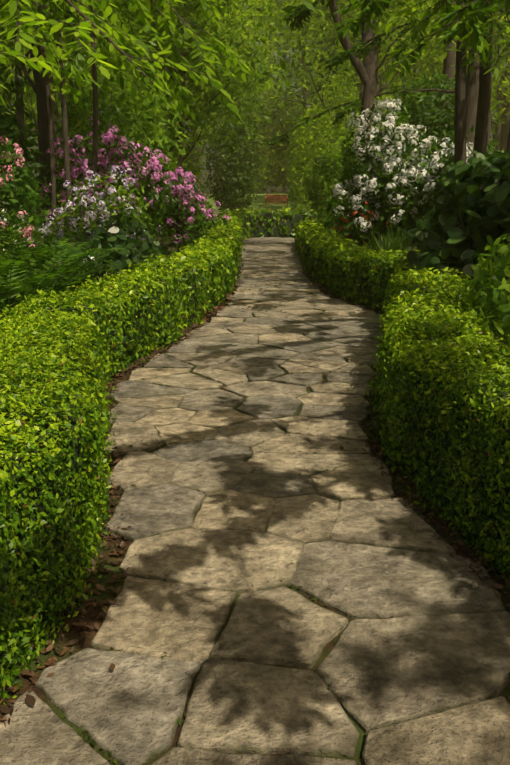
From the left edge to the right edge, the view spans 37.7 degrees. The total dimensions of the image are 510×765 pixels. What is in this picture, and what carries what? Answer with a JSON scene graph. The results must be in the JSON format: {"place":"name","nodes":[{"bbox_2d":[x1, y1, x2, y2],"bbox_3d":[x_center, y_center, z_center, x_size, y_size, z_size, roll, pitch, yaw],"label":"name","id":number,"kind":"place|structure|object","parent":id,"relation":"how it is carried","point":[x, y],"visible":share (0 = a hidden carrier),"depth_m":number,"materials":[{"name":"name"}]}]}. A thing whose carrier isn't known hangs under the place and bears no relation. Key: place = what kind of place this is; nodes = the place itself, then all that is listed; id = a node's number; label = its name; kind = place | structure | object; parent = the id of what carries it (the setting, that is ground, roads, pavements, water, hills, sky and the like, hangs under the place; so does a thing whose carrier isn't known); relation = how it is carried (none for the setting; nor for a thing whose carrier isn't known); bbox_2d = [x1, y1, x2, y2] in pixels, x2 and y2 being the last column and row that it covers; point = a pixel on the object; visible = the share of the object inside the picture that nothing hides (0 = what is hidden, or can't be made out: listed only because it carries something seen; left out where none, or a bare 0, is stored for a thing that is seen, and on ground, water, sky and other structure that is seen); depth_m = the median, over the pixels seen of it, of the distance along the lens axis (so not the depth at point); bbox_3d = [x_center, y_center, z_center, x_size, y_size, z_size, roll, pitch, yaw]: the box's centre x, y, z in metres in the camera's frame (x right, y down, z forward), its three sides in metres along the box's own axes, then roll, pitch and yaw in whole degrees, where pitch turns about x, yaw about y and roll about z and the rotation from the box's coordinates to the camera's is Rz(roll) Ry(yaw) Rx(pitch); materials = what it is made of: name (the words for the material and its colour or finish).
{"place":"outdoors","nodes":[
{"label":"outdoors","id":0,"kind":"place"},
{"bbox_2d":[88,0,320,146],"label":"tree leaves","id":1,"kind":"object","parent":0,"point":[252,20],"depth_m":43.67,"materials":[{"name":"green plant"}]},
{"bbox_2d":[0,237,509,764],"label":"flagstone path","id":2,"kind":"structure","parent":0,"point":[446,631],"depth_m":2.77,"materials":[{"name":"beige stone"}]},
{"bbox_2d":[26,279,498,704],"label":"path litter","id":3,"kind":"object","parent":2,"relation":"on","point":[30,700],"visible":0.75,"depth_m":3.74,"materials":[{"name":"brown plant"}]},
{"bbox_2d":[0,227,509,764],"bbox_3d":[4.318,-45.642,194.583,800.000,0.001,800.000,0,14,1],"label":"ground","id":4,"kind":"structure","parent":0,"point":[60,641],"depth_m":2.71,"materials":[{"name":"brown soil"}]},
{"bbox_2d":[0,208,43,305],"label":"flowering shrub","id":5,"kind":"object","parent":4,"relation":"on","point":[27,226],"depth_m":9.75,"materials":[{"name":"plant"}]},
{"bbox_2d":[0,64,49,242],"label":"leaves","id":6,"kind":"object","parent":4,"relation":"on","point":[4,133],"visible":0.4,"depth_m":14.38,"materials":[{"name":"green plant"}]},
{"bbox_2d":[0,137,59,280],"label":"pink azalea","id":7,"kind":"object","parent":4,"relation":"on","point":[12,200],"depth_m":12.25,"materials":[{"name":"pink plant"}]},
{"bbox_2d":[0,19,60,175],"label":"tree leaves","id":8,"kind":"object","parent":4,"relation":"on","point":[33,102],"depth_m":66.46,"materials":[{"name":"green plant"}]},
{"bbox_2d":[0,22,60,140],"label":"tree leaves","id":9,"kind":"object","parent":4,"relation":"on","point":[14,79],"depth_m":58.80,"materials":[{"name":"green plant"}]},
{"bbox_2d":[26,1,57,205],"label":"tree stem","id":10,"kind":"object","parent":4,"relation":"on","point":[41,96],"visible":0.23,"depth_m":15.89,"materials":[{"name":"brown wood"}]},
{"bbox_2d":[0,232,90,300],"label":"dead fern fronds","id":11,"kind":"object","parent":4,"relation":"on","point":[35,248],"visible":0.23,"depth_m":9.37,"materials":[{"name":"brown plant"}]},
{"bbox_2d":[34,2,57,267],"bbox_3d":[-3.481,-7.170,12.310,5.457,11.269,2.714,-7,15,-26],"label":"tree stem","id":12,"kind":"object","parent":4,"relation":"on","point":[51,146],"visible":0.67,"depth_m":12.78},
{"bbox_2d":[0,3,124,141],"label":"tree leaves","id":13,"kind":"object","parent":4,"relation":"on","point":[33,76],"depth_m":53.55,"materials":[{"name":"green plant"}]},
{"bbox_2d":[0,0,126,209],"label":"tree leaves","id":14,"kind":"object","parent":4,"relation":"on","point":[11,44],"depth_m":19.95,"materials":[{"name":"green plant"}]},
{"bbox_2d":[55,0,74,257],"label":"tree stem","id":15,"kind":"object","parent":4,"relation":"on","point":[65,135],"visible":0.54,"depth_m":12.56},
{"bbox_2d":[0,211,139,301],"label":"fern fronds","id":16,"kind":"object","parent":4,"relation":"on","point":[71,271],"visible":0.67,"depth_m":8.62,"materials":[{"name":"green plant"}]},
{"bbox_2d":[0,247,139,320],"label":"fern fronds","id":17,"kind":"object","parent":4,"relation":"on","point":[16,288],"visible":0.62,"depth_m":6.75,"materials":[{"name":"green plant"}]},
{"bbox_2d":[65,2,81,157],"bbox_3d":[-5.204,-12.230,21.697,6.726,16.730,7.910,-1,14,-3],"label":"tree stem","id":18,"kind":"object","parent":4,"relation":"on","point":[73,38],"visible":0.1,"depth_m":22.43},
{"bbox_2d":[0,3,175,170],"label":"tree leaves","id":19,"kind":"object","parent":4,"relation":"on","point":[52,95],"depth_m":37.77,"materials":[{"name":"green plant"}]},
{"bbox_2d":[28,166,154,288],"bbox_3d":[-2.435,-2.203,11.124,1.882,1.986,1.207,-6,15,-24],"label":"flowering shrub","id":20,"kind":"object","parent":4,"relation":"on","point":[92,223],"depth_m":10.95,"materials":[{"name":"white plant"}]},
{"bbox_2d":[90,0,97,226],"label":"tree stem","id":21,"kind":"object","parent":4,"relation":"on","point":[95,140],"visible":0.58,"depth_m":12.97,"materials":[{"name":"brown wood"}]},
{"bbox_2d":[0,3,198,186],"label":"tree leaves","id":22,"kind":"object","parent":4,"relation":"on","point":[26,87],"depth_m":39.70,"materials":[{"name":"green plant"}]},
{"bbox_2d":[13,11,187,234],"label":"leaves","id":23,"kind":"object","parent":4,"relation":"on","point":[132,125],"depth_m":19.14,"materials":[{"name":"green plant"}]},
{"bbox_2d":[31,117,174,262],"bbox_3d":[-3.276,-3.767,15.247,3.203,3.096,2.618,0,14,1],"label":"flowering shrub","id":24,"kind":"object","parent":4,"relation":"on","point":[156,208],"depth_m":14.82,"materials":[{"name":"plant"}]},
{"bbox_2d":[14,0,213,242],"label":"tree leaves","id":25,"kind":"object","parent":4,"relation":"on","point":[193,11],"depth_m":24.16,"materials":[{"name":"green plant"}]},
{"bbox_2d":[57,213,170,292],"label":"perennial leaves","id":26,"kind":"object","parent":4,"relation":"on","point":[125,241],"visible":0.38,"depth_m":9.93,"materials":[{"name":"green plant"}]},
{"bbox_2d":[112,92,210,233],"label":"leaves","id":27,"kind":"object","parent":4,"relation":"on","point":[188,160],"depth_m":31.41,"materials":[{"name":"plant"}]},
{"bbox_2d":[46,0,301,176],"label":"tree leaves","id":28,"kind":"object","parent":4,"relation":"on","point":[202,98],"depth_m":29.20,"materials":[{"name":"green plant"}]},
{"bbox_2d":[157,208,214,244],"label":"leaves","id":29,"kind":"object","parent":4,"relation":"on","point":[186,227],"depth_m":24.13,"materials":[{"name":"green plant"}]},
{"bbox_2d":[145,167,230,252],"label":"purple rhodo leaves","id":30,"kind":"object","parent":4,"relation":"on","point":[181,220],"depth_m":19.59,"materials":[{"name":"plant"}]},
{"bbox_2d":[113,0,285,170],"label":"tree leaves","id":31,"kind":"object","parent":4,"relation":"on","point":[249,14],"depth_m":68.24,"materials":[{"name":"green plant"}]},
{"bbox_2d":[0,206,414,704],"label":"hedge","id":32,"kind":"object","parent":4,"relation":"on","point":[89,510],"depth_m":3.03,"materials":[{"name":"green plant"}]},
{"bbox_2d":[134,0,296,183],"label":"tree leaves","id":33,"kind":"object","parent":4,"relation":"on","point":[222,63],"depth_m":60.65,"materials":[{"name":"green plant"}]},
{"bbox_2d":[10,191,421,225],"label":"lawn rise","id":34,"kind":"structure","parent":4,"relation":"on","point":[274,207],"depth_m":58.58,"materials":[{"name":"green plant"}]},
{"bbox_2d":[64,0,265,177],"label":"tree leaves","id":35,"kind":"object","parent":34,"relation":"on","point":[238,23],"depth_m":57.08,"materials":[{"name":"green plant"}]},
{"bbox_2d":[115,1,256,193],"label":"tree leaves","id":36,"kind":"object","parent":34,"relation":"on","point":[232,53],"depth_m":91.37,"materials":[{"name":"green plant"}]},
{"bbox_2d":[265,195,287,207],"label":"garden bench","id":37,"kind":"object","parent":34,"relation":"on","point":[276,200],"visible":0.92,"depth_m":56.44,"materials":[{"name":"paint"}]},
{"bbox_2d":[285,177,328,202],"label":"leaves","id":38,"kind":"object","parent":34,"relation":"on","point":[295,198],"depth_m":60.83,"materials":[{"name":"green plant"}]},
{"bbox_2d":[60,276,387,763],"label":"joint moss","id":39,"kind":"object","parent":4,"relation":"on","point":[86,737],"visible":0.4,"depth_m":3.67,"materials":[{"name":"green plant"}]},
{"bbox_2d":[205,107,260,212],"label":"shrub","id":40,"kind":"object","parent":4,"relation":"on","point":[225,198],"depth_m":40.63,"materials":[{"name":"green plant"}]},
{"bbox_2d":[219,1,295,163],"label":"tree leaves","id":41,"kind":"object","parent":4,"relation":"on","point":[260,57],"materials":[{"name":"green plant"}]},
{"bbox_2d":[220,90,319,193],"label":"backdrop leaves","id":42,"kind":"object","parent":4,"relation":"on","point":[275,160],"visible":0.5,"depth_m":83.49,"materials":[{"name":"green plant"}]},
{"bbox_2d":[219,0,347,184],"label":"tree leaves","id":43,"kind":"object","parent":4,"relation":"on","point":[273,76],"depth_m":91.22,"materials":[{"name":"green plant"}]},
{"bbox_2d":[287,74,360,212],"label":"shrub","id":44,"kind":"object","parent":4,"relation":"on","point":[303,153],"depth_m":43.33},
{"bbox_2d":[215,0,456,138],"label":"tree leaves","id":45,"kind":"object","parent":4,"relation":"on","point":[328,16],"depth_m":50.90,"materials":[{"name":"green plant"}]},
{"bbox_2d":[276,0,398,151],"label":"tree leaves","id":46,"kind":"object","parent":4,"relation":"on","point":[316,66],"depth_m":102.67,"materials":[{"name":"green plant"}]},
{"bbox_2d":[264,0,418,143],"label":"tree leaves","id":47,"kind":"object","parent":4,"relation":"on","point":[319,54],"depth_m":75.98,"materials":[{"name":"green plant"}]},
{"bbox_2d":[314,195,374,233],"bbox_3d":[2.743,-4.970,22.807,2.163,1.873,2.728,0,14,1],"label":"flowering shrub","id":48,"kind":"object","parent":4,"relation":"on","point":[323,214],"visible":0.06,"depth_m":22.38,"materials":[{"name":"green plant"}]},
{"bbox_2d":[305,130,387,213],"bbox_3d":[3.964,-8.279,30.990,3.765,4.460,3.252,0,14,1],"label":"bush","id":49,"kind":"object","parent":4,"relation":"on","point":[317,181],"visible":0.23,"depth_m":30.68,"materials":[{"name":"green plant"}]},
{"bbox_2d":[327,0,375,234],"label":"tree trunk","id":50,"kind":"object","parent":4,"relation":"on","point":[366,77],"visible":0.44,"depth_m":21.39,"materials":[{"name":"brown wood"}]},
{"bbox_2d":[262,86,454,145],"bbox_3d":[3.432,-7.873,22.216,6.494,1.569,2.375,0,14,1],"label":"branch","id":51,"kind":"object","parent":50,"relation":"attached to","point":[402,107],"depth_m":22.06,"materials":[{"name":"brown wood"}]},
{"bbox_2d":[334,202,386,245],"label":"flowers","id":52,"kind":"object","parent":4,"relation":"on","point":[343,219],"depth_m":17.99,"materials":[{"name":"plant"}]},
{"bbox_2d":[329,93,419,209],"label":"leaves","id":53,"kind":"object","parent":4,"relation":"on","point":[378,97],"visible":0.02,"depth_m":34.66,"materials":[{"name":"green plant"}]},
{"bbox_2d":[252,0,509,152],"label":"tree leaves","id":54,"kind":"object","parent":4,"relation":"on","point":[287,8],"depth_m":10.82,"materials":[{"name":"green plant"}]},
{"bbox_2d":[359,227,409,254],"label":"strap clump","id":55,"kind":"object","parent":4,"relation":"on","point":[384,246],"visible":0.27,"depth_m":14.10,"materials":[{"name":"green plant"}]},
{"bbox_2d":[324,97,452,252],"bbox_3d":[2.943,-4.358,16.489,2.869,3.653,2.724,0,14,1],"label":"flowering bush","id":56,"kind":"object","parent":4,"relation":"on","point":[385,205],"depth_m":15.92,"materials":[{"name":"white plant"}]},
{"bbox_2d":[376,225,420,253],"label":"strap clump","id":57,"kind":"object","parent":4,"relation":"on","point":[400,245],"visible":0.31,"depth_m":15.16,"materials":[{"name":"green plant"}]},
{"bbox_2d":[292,0,505,152],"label":"tree leaves","id":58,"kind":"object","parent":4,"relation":"on","point":[329,21],"depth_m":53.52,"materials":[{"name":"green plant"}]},
{"bbox_2d":[292,217,509,587],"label":"hedge","id":59,"kind":"object","parent":4,"relation":"on","point":[390,369],"depth_m":3.77,"materials":[{"name":"green plant"}]},
{"bbox_2d":[296,0,509,147],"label":"tree leaves","id":60,"kind":"object","parent":4,"relation":"on","point":[381,48],"depth_m":43.55,"materials":[{"name":"green plant"}]},
{"bbox_2d":[302,0,508,150],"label":"tree leaves","id":61,"kind":"object","parent":4,"relation":"on","point":[419,60],"depth_m":51.10,"materials":[{"name":"green plant"}]},
{"bbox_2d":[326,1,496,139],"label":"tree leaves","id":62,"kind":"object","parent":4,"relation":"on","point":[393,84],"depth_m":89.16,"materials":[{"name":"green plant"}]},
{"bbox_2d":[325,13,507,140],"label":"tree leaves","id":63,"kind":"object","parent":4,"relation":"on","point":[349,97],"depth_m":65.39,"materials":[{"name":"green plant"}]},
{"bbox_2d":[358,1,505,99],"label":"tree leaves","id":64,"kind":"object","parent":4,"relation":"on","point":[441,65],"depth_m":61.54,"materials":[{"name":"green plant"}]},
{"bbox_2d":[407,208,461,264],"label":"broad leaves","id":65,"kind":"object","parent":4,"relation":"on","point":[423,236],"visible":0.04,"depth_m":11.05,"materials":[{"name":"green plant"}]},
{"bbox_2d":[375,72,497,229],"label":"leaves","id":66,"kind":"object","parent":4,"relation":"on","point":[425,99],"depth_m":22.93,"materials":[{"name":"green plant"}]},
{"bbox_2d":[436,1,455,146],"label":"tree stem","id":67,"kind":"object","parent":4,"relation":"on","point":[451,72],"visible":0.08,"depth_m":24.97,"materials":[{"name":"brown plant"}]},
{"bbox_2d":[416,125,492,231],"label":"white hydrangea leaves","id":68,"kind":"object","parent":4,"relation":"on","point":[450,159],"depth_m":14.91,"materials":[{"name":"plant"}]},
{"bbox_2d":[401,150,509,333],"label":"broad leaves","id":69,"kind":"object","parent":4,"relation":"on","point":[437,255],"depth_m":7.60,"materials":[{"name":"green plant"}]},
{"bbox_2d":[454,2,466,166],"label":"tree stem","id":70,"kind":"object","parent":4,"relation":"on","point":[460,150],"visible":0.31,"depth_m":11.17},
{"bbox_2d":[411,0,509,152],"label":"tree","id":71,"kind":"object","parent":4,"relation":"on","point":[505,134],"depth_m":42.81,"materials":[{"name":"green plant"}]},
{"bbox_2d":[425,1,508,144],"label":"tree canopy","id":72,"kind":"object","parent":4,"relation":"on","point":[488,140],"depth_m":21.50,"materials":[{"name":"green plant"}]},
{"bbox_2d":[433,4,505,153],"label":"tree leaves","id":73,"kind":"object","parent":4,"relation":"on","point":[504,90],"visible":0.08,"depth_m":44.97,"materials":[{"name":"green plant"}]},
{"bbox_2d":[466,3,479,157],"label":"tree stem","id":74,"kind":"object","parent":4,"relation":"on","point":[471,101],"visible":0.17,"depth_m":17.11,"materials":[{"name":"brown plant"}]},
{"bbox_2d":[473,1,492,155],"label":"tree stem","id":75,"kind":"object","parent":4,"relation":"on","point":[483,111],"visible":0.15,"depth_m":11.66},
{"bbox_2d":[460,234,509,356],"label":"broad leaves","id":76,"kind":"object","parent":4,"relation":"on","point":[484,271],"visible":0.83,"depth_m":5.52,"materials":[{"name":"green plant"}]},
{"bbox_2d":[468,2,509,64],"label":"tree canopy","id":77,"kind":"object","parent":4,"relation":"on","point":[502,25],"depth_m":16.60,"materials":[{"name":"green plant"}]},
{"bbox_3d":[3.656,-8.589,15.555,2.423,2.964,2.427,0,14,1],"label":"wood spray","id":78,"kind":"object","parent":77,"relation":"attached to","visible":0},
{"bbox_2d":[377,0,439,40],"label":"spray leaves","id":79,"kind":"object","parent":78,"relation":"attached to","point":[407,17],"visible":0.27,"depth_m":15.19,"materials":[{"name":"green plant"}]},
{"bbox_2d":[491,63,504,130],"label":"tree leaves","id":80,"kind":"object","parent":4,"relation":"on","point":[494,100],"depth_m":63.17,"materials":[{"name":"green plant"}]},
{"bbox_3d":[-5.047,-8.912,6.794,7.505,7.857,7.503,0,14,1],"label":"tree","id":81,"kind":"object","parent":4,"relation":"on","visible":0},
{"bbox_2d":[0,0,100,110],"bbox_3d":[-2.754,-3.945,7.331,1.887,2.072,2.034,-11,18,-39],"label":"tree branch","id":82,"kind":"object","parent":81,"relation":"attached to","point":[22,3],"visible":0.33,"depth_m":7.48,"materials":[{"name":"brown plant"}]},
{"bbox_2d":[0,0,242,122],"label":"tree branch","id":83,"kind":"object","parent":81,"relation":"attached to","point":[77,10],"visible":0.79,"depth_m":6.55,"materials":[{"name":"brown plant"}]},
{"bbox_2d":[16,0,169,107],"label":"spray leaves","id":84,"kind":"object","parent":83,"relation":"attached to","point":[116,62],"visible":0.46,"depth_m":8.72,"materials":[{"name":"green plant"}]},
{"bbox_2d":[30,0,162,95],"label":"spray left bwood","id":85,"kind":"object","parent":83,"relation":"attached to","point":[93,33],"visible":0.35,"depth_m":8.78,"materials":[{"name":"brown plant"}]},
{"bbox_2d":[116,0,241,79],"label":"tree branch","id":86,"kind":"object","parent":81,"relation":"attached to","point":[184,22],"visible":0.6,"depth_m":8.65,"materials":[{"name":"brown plant"}]},
{"bbox_2d":[59,0,250,93],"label":"spray leaves","id":87,"kind":"object","parent":86,"relation":"attached to","point":[171,18],"visible":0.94,"depth_m":8.66,"materials":[{"name":"green plant"}]},
{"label":"tree stem","id":88,"kind":"object","parent":4,"relation":"on","visible":0},
{"bbox_3d":[-1.921,-7.965,13.742,2.441,2.353,3.582,0,14,1],"label":"wood","id":89,"kind":"object","parent":88,"relation":"attached to","visible":0},
{"bbox_2d":[124,0,178,41],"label":"tree leaves","id":90,"kind":"object","parent":89,"relation":"attached to","point":[154,13],"visible":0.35,"depth_m":15.26,"materials":[{"name":"green plant"}]},
{"bbox_2d":[0,0,509,764],"label":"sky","id":91,"kind":"structure","parent":0,"point":[268,189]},
{"bbox_2d":[239,0,359,149],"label":"tree leaves","id":92,"kind":"object","parent":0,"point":[278,9],"depth_m":89.00,"materials":[{"name":"green plant"}]},
{"bbox_2d":[281,0,391,32],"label":"canopy leaves","id":93,"kind":"object","parent":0,"point":[306,13],"depth_m":12.26,"materials":[{"name":"green plant"}]},
{"bbox_2d":[333,206,357,240],"bbox_3d":[2.644,-4.295,20.940,0.917,1.432,1.210,0,14,1],"label":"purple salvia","id":94,"kind":"object","parent":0,"point":[337,228],"depth_m":20.90,"materials":[{"name":"plant"}]},
{"bbox_2d":[343,0,443,23],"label":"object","id":95,"kind":"object","parent":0,"point":[384,10],"visible":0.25,"depth_m":12.82,"materials":[{"name":"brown plant"}]},
{"bbox_2d":[330,0,454,45],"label":"spray leaves","id":96,"kind":"object","parent":95,"relation":"attached to","point":[412,23],"visible":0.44,"depth_m":12.75,"materials":[{"name":"green plant"}]},
{"bbox_2d":[323,2,509,70],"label":"canopy leaves","id":97,"kind":"object","parent":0,"point":[350,51],"depth_m":17.34,"materials":[{"name":"green plant"}]},
{"bbox_2d":[419,0,505,57],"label":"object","id":98,"kind":"object","parent":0,"point":[449,10],"visible":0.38,"depth_m":10.51,"materials":[{"name":"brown plant"}]},
{"bbox_2d":[374,0,509,84],"bbox_3d":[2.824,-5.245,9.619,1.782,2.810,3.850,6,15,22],"label":"tree branch","id":99,"kind":"object","parent":98,"relation":"attached to","point":[463,3],"visible":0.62,"depth_m":8.60,"materials":[{"name":"brown plant"}]},
{"bbox_2d":[323,0,502,38],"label":"canopy leaves","id":100,"kind":"object","parent":99,"relation":"attached to","point":[364,17],"depth_m":8.08,"materials":[{"name":"green plant"}]},
{"bbox_2d":[410,0,509,73],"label":"tree leaves","id":101,"kind":"object","parent":98,"relation":"attached to","point":[424,24],"visible":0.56,"depth_m":10.23,"materials":[{"name":"green plant"}]},
{"bbox_2d":[435,1,509,67],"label":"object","id":102,"kind":"object","parent":98,"relation":"attached to","point":[496,39],"visible":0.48,"depth_m":9.49,"materials":[{"name":"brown plant"}]},
{"bbox_2d":[429,0,509,79],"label":"spray leaves","id":103,"kind":"object","parent":102,"relation":"attached to","point":[496,71],"visible":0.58,"depth_m":9.54,"materials":[{"name":"green plant"}]},
{"bbox_2d":[428,0,509,62],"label":"canopy leaves","id":104,"kind":"object","parent":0,"point":[478,44],"depth_m":6.96,"materials":[{"name":"green plant"}]},
{"bbox_3d":[-2.967,-3.158,6.260,2.705,1.965,2.344,0,14,1],"label":"wood","id":105,"kind":"object","parent":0,"visible":0},
{"bbox_2d":[0,39,59,108],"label":"spray leaves","id":106,"kind":"object","parent":105,"relation":"attached to","point":[30,62],"visible":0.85,"depth_m":5.79,"materials":[{"name":"green plant"}]},
{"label":"wood","id":107,"kind":"object","parent":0,"visible":0},
{"bbox_2d":[167,0,220,27],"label":"spray leaves","id":108,"kind":"object","parent":107,"relation":"attached to","point":[209,11],"visible":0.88,"depth_m":12.15,"materials":[{"name":"green plant"}]}
]}

